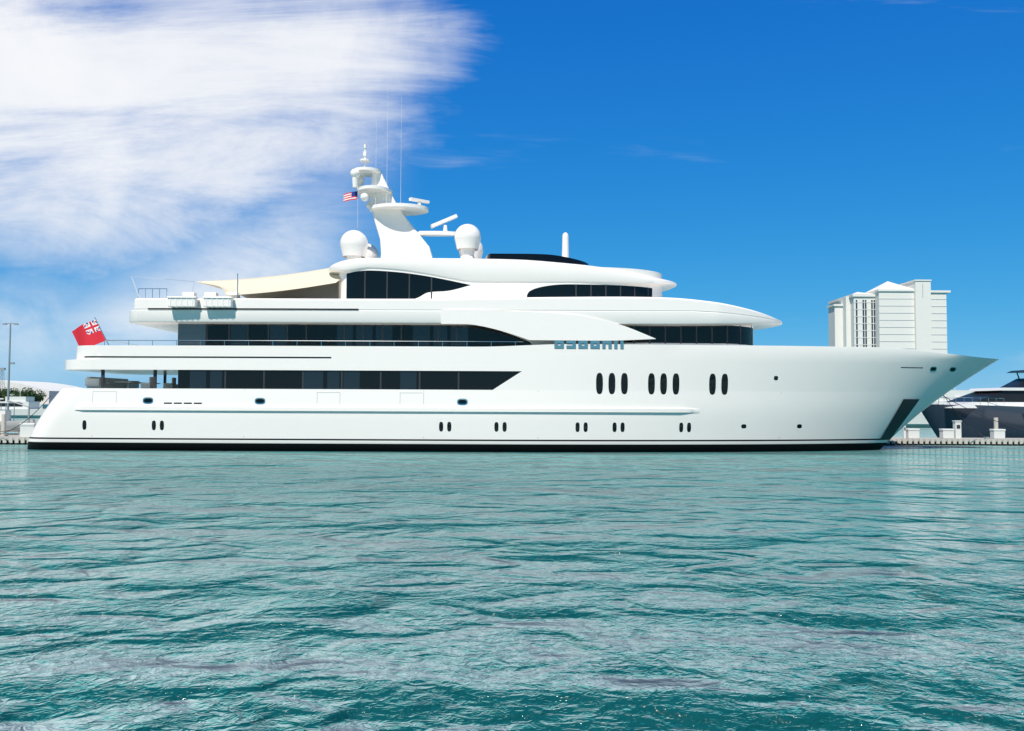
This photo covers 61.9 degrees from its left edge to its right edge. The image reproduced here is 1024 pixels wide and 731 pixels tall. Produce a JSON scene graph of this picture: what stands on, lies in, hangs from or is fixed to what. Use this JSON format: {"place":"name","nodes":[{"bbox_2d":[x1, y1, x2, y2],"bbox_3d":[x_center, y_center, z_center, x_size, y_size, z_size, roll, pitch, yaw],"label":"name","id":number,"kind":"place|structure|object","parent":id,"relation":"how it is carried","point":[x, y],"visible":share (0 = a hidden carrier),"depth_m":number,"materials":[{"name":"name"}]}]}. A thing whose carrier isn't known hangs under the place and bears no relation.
{"place":"outdoors","nodes":[
{"label":"outdoors","id":0,"kind":"place"},
{"bbox_2d":[338,267,661,298],"bbox_3d":[-0.718,-4.839,58.074,21.700,2.450,8.660,0,-3,0],"label":"upper deck cabin","id":1,"kind":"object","parent":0,"point":[351,285],"depth_m":53.75,"materials":[{"name":"white metal"}]},
{"bbox_2d":[328,258,676,291],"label":"yacht roof","id":2,"kind":"structure","parent":1,"relation":"on","point":[496,270],"depth_m":53.74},
{"bbox_2d":[196,268,340,298],"bbox_3d":[-15.949,-5.630,58.109,11.370,2.900,8.800,0,-3,0],"label":"awning","id":3,"kind":"object","parent":2,"relation":"attached to","point":[320,284],"visible":0.76,"depth_m":57.58,"materials":[{"name":"beige fabric"}]},
{"bbox_2d":[370,173,432,257],"bbox_3d":[-7.414,-9.798,58.296,4.563,6.980,1.195,0,-3,0],"label":"mast","id":4,"kind":"object","parent":2,"relation":"on","point":[399,236],"visible":0.6,"depth_m":57.80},
{"bbox_2d":[350,144,457,235],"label":"yacht mast fittings","id":5,"kind":"object","parent":4,"relation":"attached to","point":[358,174],"visible":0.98,"depth_m":57.91,"materials":[{"name":"white metal"}]},
{"bbox_2d":[343,191,357,201],"bbox_3d":[-10.934,-11.434,57.773,0.950,0.749,0.050,0,-3,0],"label":"flag","id":6,"kind":"object","parent":5,"relation":"hanging from","point":[350,196],"visible":1,"depth_m":57.77,"materials":[{"name":"multicoloured fabric"}]},
{"bbox_2d":[340,224,482,259],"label":"satellite domes","id":7,"kind":"structure","parent":2,"relation":"on","point":[354,244],"depth_m":55.37,"materials":[{"name":"white plastic"}]},
{"bbox_2d":[485,254,588,264],"bbox_3d":[1.690,-6.582,58.152,7.300,0.820,7.400,0,-3,0],"label":"tinted windscreen","id":8,"kind":"object","parent":2,"relation":"on","point":[548,258],"visible":0.22,"depth_m":54.67,"materials":[{"name":"black glass"}]},
{"bbox_2d":[562,232,568,257],"bbox_3d":[3.645,-7.674,58.201,0.540,2.823,0.540,0,-3,0],"label":"antenna","id":9,"kind":"object","parent":2,"relation":"on","point":[565,244],"visible":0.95,"depth_m":58.04,"materials":[{"name":"white plastic"}]},
{"bbox_2d":[364,271,648,298],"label":"window mullions","id":10,"kind":"object","parent":1,"relation":"attached to","point":[431,287],"visible":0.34,"depth_m":53.76,"materials":[{"name":"metal"}]},
{"bbox_2d":[0,418,1023,730],"bbox_3d":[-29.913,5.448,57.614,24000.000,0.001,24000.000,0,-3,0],"label":"sea water","id":11,"kind":"structure","parent":0,"point":[874,590],"depth_m":13.71,"materials":[{"name":"teal liquid"}]},
{"bbox_2d":[0,414,28,443],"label":"marina dock","id":12,"kind":"object","parent":11,"relation":"in","point":[4,439],"visible":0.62,"depth_m":59.67,"materials":[{"name":"grey concrete"}]},
{"bbox_2d":[0,433,19,435],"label":"marina dock","id":13,"kind":"object","parent":12,"relation":"on","point":[11,434],"depth_m":63.35,"materials":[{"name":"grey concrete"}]},
{"bbox_2d":[0,400,38,434],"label":"tender boat","id":14,"kind":"object","parent":13,"relation":"on","point":[11,424],"visible":0.55,"depth_m":63.05,"materials":[{"name":"white plastic"}]},
{"bbox_2d":[2,323,18,409],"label":"lamp post","id":15,"kind":"object","parent":12,"relation":"on","point":[8,385],"visible":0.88,"depth_m":117.84,"materials":[{"name":"silver metal"}]},
{"bbox_2d":[19,423,36,436],"bbox_3d":[-34.059,4.567,60.256,1.060,1.000,0.760,0,-3,0],"label":"dock box","id":16,"kind":"object","parent":12,"relation":"on","point":[26,429],"visible":0.67,"depth_m":59.90,"materials":[{"name":"white plastic"}]},
{"bbox_2d":[0,383,44,417],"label":"moored boat","id":17,"kind":"object","parent":11,"relation":"on","point":[21,411],"visible":0.59,"depth_m":155.81,"materials":[{"name":"white"}]},
{"bbox_2d":[0,383,48,408],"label":"moored boat","id":18,"kind":"object","parent":11,"relation":"on","point":[44,406],"visible":0.15,"depth_m":255.21,"materials":[{"name":"white"}]},
{"bbox_2d":[27,388,945,451],"bbox_3d":[-0.626,4.257,57.667,60.062,5.040,10.577,0,-3,0],"label":"yacht hull","id":19,"kind":"object","parent":11,"relation":"in","point":[844,421],"visible":0.81,"depth_m":52.64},
{"bbox_2d":[85,377,177,388],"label":"aft deck","id":20,"kind":"structure","parent":19,"relation":"on","point":[92,382],"depth_m":56.29,"materials":[{"name":"white"}]},
{"bbox_2d":[75,405,699,412],"bbox_3d":[-7.652,2.938,57.726,38.700,0.340,10.788,0,-3,0],"label":"rub rail","id":21,"kind":"object","parent":19,"relation":"attached to","point":[377,409],"visible":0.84,"depth_m":52.42,"materials":[{"name":"white metal"}]},
{"bbox_2d":[493,371,970,392],"bbox_3d":[14.981,1.231,57.803,32.350,1.165,10.450,0,-3,0],"label":"yacht hull","id":22,"kind":"object","parent":19,"relation":"on","point":[688,381],"visible":0.84,"depth_m":53.52,"materials":[{"name":"white metal"}]},
{"bbox_2d":[906,393,954,427],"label":"moored boat bow","id":23,"kind":"object","parent":11,"relation":"on","point":[919,420],"visible":0.09,"depth_m":115.08,"materials":[{"name":"white"}]},
{"bbox_2d":[885,418,1023,445],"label":"marina dock","id":24,"kind":"object","parent":11,"relation":"on","point":[962,441],"visible":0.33,"depth_m":64.42,"materials":[{"name":"grey concrete"}]},
{"bbox_2d":[903,424,906,437],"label":"dock power pedestal","id":25,"kind":"object","parent":24,"relation":"on","point":[904,431],"visible":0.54,"depth_m":65.36,"materials":[{"name":"white plastic"}]},
{"bbox_2d":[906,428,919,438],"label":"dock box","id":26,"kind":"object","parent":24,"relation":"on","point":[911,433],"visible":1,"depth_m":65.23,"materials":[{"name":"white plastic"}]},
{"bbox_2d":[939,429,954,438],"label":"dock box","id":27,"kind":"object","parent":24,"relation":"on","point":[946,433],"visible":1,"depth_m":65.23,"materials":[{"name":"white plastic"}]},
{"bbox_2d":[952,420,961,438],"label":"dock power pedestal","id":28,"kind":"object","parent":24,"relation":"on","point":[957,428],"visible":1,"depth_m":65.45,"materials":[{"name":"white plastic"}]},
{"bbox_2d":[989,429,1005,438],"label":"dock box","id":29,"kind":"object","parent":24,"relation":"on","point":[997,433],"visible":1,"depth_m":65.23,"materials":[{"name":"white plastic"}]},
{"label":"dock cleats","id":30,"kind":"object","parent":24,"relation":"on","visible":0},
{"bbox_2d":[0,395,1022,436],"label":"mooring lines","id":31,"kind":"object","parent":30,"relation":"on","point":[943,395],"visible":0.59,"depth_m":61.67,"materials":[{"name":"black fabric"}]},
{"bbox_2d":[947,390,974,396],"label":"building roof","id":32,"kind":"structure","parent":11,"relation":"on","point":[958,393],"depth_m":150.62,"materials":[{"name":"white"}]},
{"bbox_2d":[922,370,1023,437],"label":"motor yacht","id":33,"kind":"object","parent":11,"relation":"on","point":[1004,404],"visible":0.62,"depth_m":69.73,"materials":[{"name":"blue"}]},
{"bbox_2d":[0,0,1023,389],"label":"sky","id":34,"kind":"structure","parent":0,"point":[782,160],"materials":[{"name":"blue"}]},
{"bbox_2d":[82,308,955,439],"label":"hull trim","id":35,"kind":"structure","parent":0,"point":[905,408],"depth_m":52.80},
{"bbox_2d":[101,370,166,388],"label":"support pillars","id":36,"kind":"structure","parent":35,"relation":"on","point":[154,379],"depth_m":53.00,"materials":[{"name":"grey metal"}]},
{"bbox_2d":[178,370,520,389],"bbox_3d":[-9.794,1.130,57.807,22.200,1.220,10.392,0,-3,0],"label":"window band","id":37,"kind":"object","parent":35,"relation":"on","point":[331,379],"depth_m":52.63,"materials":[{"name":"black glass"}]},
{"bbox_2d":[224,370,458,389],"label":"window mullions","id":38,"kind":"object","parent":37,"relation":"attached to","point":[341,379],"visible":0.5,"depth_m":52.61,"materials":[{"name":"metal"}]},
{"bbox_2d":[65,344,998,375],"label":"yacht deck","id":39,"kind":"structure","parent":37,"relation":"on","point":[741,359],"depth_m":52.78,"materials":[{"name":"white paint"}]},
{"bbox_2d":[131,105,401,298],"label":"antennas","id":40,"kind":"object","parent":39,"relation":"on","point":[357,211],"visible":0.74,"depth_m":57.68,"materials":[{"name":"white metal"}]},
{"bbox_2d":[104,288,515,346],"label":"yacht rails","id":41,"kind":"object","parent":39,"relation":"on","point":[269,340],"visible":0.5,"depth_m":52.77,"materials":[{"name":"grey metal"}]},
{"bbox_2d":[129,297,781,332],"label":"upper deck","id":42,"kind":"structure","parent":39,"relation":"on","point":[644,311],"depth_m":52.80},
{"bbox_2d":[132,273,237,297],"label":"yacht awning poles","id":43,"kind":"object","parent":42,"relation":"on","point":[193,281],"visible":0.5,"depth_m":53.56,"materials":[{"name":"grey metal"}]},
{"bbox_2d":[167,296,233,307],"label":"racks","id":44,"kind":"object","parent":42,"relation":"attached to","point":[191,302],"visible":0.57,"depth_m":52.31,"materials":[{"name":"white metal"}]},
{"bbox_2d":[182,292,239,297],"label":"canisters","id":45,"kind":"object","parent":42,"relation":"on","point":[214,294],"visible":0.08,"depth_m":54.46,"materials":[{"name":"white plastic"}]},
{"bbox_2d":[178,324,752,346],"bbox_3d":[-2.556,-1.675,57.933,37.550,1.900,8.152,0,-3,0],"label":"window band","id":46,"kind":"object","parent":39,"relation":"on","point":[328,335],"depth_m":53.88,"materials":[{"name":"black glass"}]},
{"bbox_2d":[206,324,751,344],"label":"window mullions","id":47,"kind":"object","parent":46,"relation":"attached to","point":[457,333],"visible":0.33,"depth_m":53.90,"materials":[{"name":"metal"}]},
{"bbox_2d":[441,309,654,340],"bbox_3d":[2.261,-2.258,57.959,13.280,1.891,10.602,0,-3,0],"label":"side panel","id":48,"kind":"object","parent":39,"relation":"on","point":[542,326],"visible":0.68,"depth_m":52.69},
{"bbox_2d":[554,340,623,347],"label":"yacht name letters","id":49,"kind":"object","parent":39,"relation":"attached to","point":[585,345],"visible":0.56,"depth_m":52.67,"materials":[{"name":"teal metal"}]},
{"bbox_2d":[827,280,950,352],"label":"hotel tower","id":50,"kind":"structure","parent":0,"point":[912,314],"depth_m":389.80,"materials":[{"name":"white"}]},
{"label":"land","id":51,"kind":"structure","parent":0,"visible":0},
{"bbox_2d":[0,368,5,390],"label":"floodlight lattice tower","id":52,"kind":"structure","parent":51,"relation":"on","point":[2,369],"depth_m":487.65,"materials":[{"name":"silver metal"}]},
{"bbox_2d":[0,387,12,397],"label":"tree","id":53,"kind":"object","parent":51,"relation":"on","point":[2,391],"visible":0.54,"depth_m":476.85,"materials":[{"name":"green plant"}]},
{"bbox_2d":[0,387,23,397],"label":"tree","id":54,"kind":"object","parent":51,"relation":"on","point":[3,395],"visible":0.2,"depth_m":476.32,"materials":[{"name":"green plant"}]},
{"bbox_2d":[10,387,44,401],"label":"tree","id":55,"kind":"object","parent":51,"relation":"on","point":[33,393],"visible":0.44,"depth_m":207.11,"materials":[{"name":"green plant"}]},
{"bbox_2d":[0,380,80,403],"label":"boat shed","id":56,"kind":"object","parent":51,"relation":"on","point":[52,390],"visible":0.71,"depth_m":501.68,"materials":[{"name":"white"}]},
{"bbox_3d":[-27.751,-2.108,57.952,1.296,2.374,0.060,0,-3,0],"label":"yacht ensign flagpole","id":57,"kind":"object","parent":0,"visible":0},
{"bbox_2d":[72,320,104,345],"bbox_3d":[-28.831,-2.005,58.088,2.605,2.256,0.247,0,-3,11],"label":"flag","id":58,"kind":"object","parent":57,"relation":"hanging from","point":[89,333],"visible":0.91,"depth_m":58.06,"materials":[{"name":"red fabric"}]}
]}

